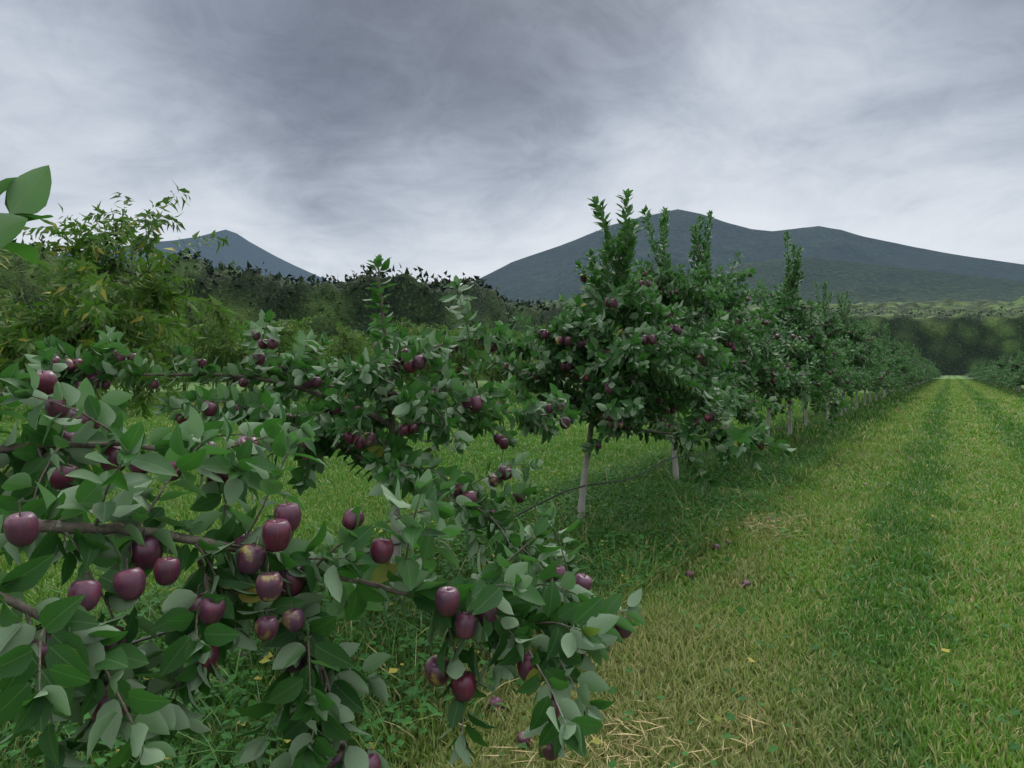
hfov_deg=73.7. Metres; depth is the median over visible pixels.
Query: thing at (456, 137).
sky
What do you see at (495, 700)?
windfall apples
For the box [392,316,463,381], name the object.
peach tree
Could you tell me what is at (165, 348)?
peach tree
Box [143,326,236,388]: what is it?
peach tree
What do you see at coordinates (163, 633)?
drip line
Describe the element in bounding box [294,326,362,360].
peach tree
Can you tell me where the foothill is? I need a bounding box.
[581,256,1023,304]
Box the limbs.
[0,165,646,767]
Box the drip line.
[130,380,924,644]
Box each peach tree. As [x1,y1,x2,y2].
[0,180,247,421]
[0,312,134,405]
[120,336,200,396]
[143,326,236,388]
[174,301,321,394]
[174,344,236,392]
[209,315,308,393]
[288,322,379,382]
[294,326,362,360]
[372,323,498,404]
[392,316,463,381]
[455,325,521,395]
[468,331,542,398]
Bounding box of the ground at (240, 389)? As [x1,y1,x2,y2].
[0,375,1023,767]
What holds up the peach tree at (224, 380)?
on the ground at (240, 389)
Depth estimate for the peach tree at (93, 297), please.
10.25 m
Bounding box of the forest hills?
[0,234,1023,381]
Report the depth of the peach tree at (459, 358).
30.24 m
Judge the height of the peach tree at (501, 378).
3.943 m
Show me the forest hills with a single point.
(948, 336)
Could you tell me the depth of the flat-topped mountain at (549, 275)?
3916.09 m
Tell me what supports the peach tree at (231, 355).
on the ground at (240, 389)
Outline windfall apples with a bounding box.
[239,408,932,745]
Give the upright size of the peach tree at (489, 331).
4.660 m
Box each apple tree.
[23,254,581,601]
[454,188,795,522]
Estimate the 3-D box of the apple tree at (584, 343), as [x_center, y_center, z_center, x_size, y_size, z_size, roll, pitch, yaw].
[1.196,-0.184,6.663,2.493,3.339,3.056,-1,1,-43]
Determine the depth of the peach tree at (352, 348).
32.43 m
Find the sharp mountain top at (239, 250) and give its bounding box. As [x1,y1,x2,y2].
[58,230,332,283]
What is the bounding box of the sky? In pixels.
[0,0,1023,284]
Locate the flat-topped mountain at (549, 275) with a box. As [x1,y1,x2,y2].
[473,209,1023,305]
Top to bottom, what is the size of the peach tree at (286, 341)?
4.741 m

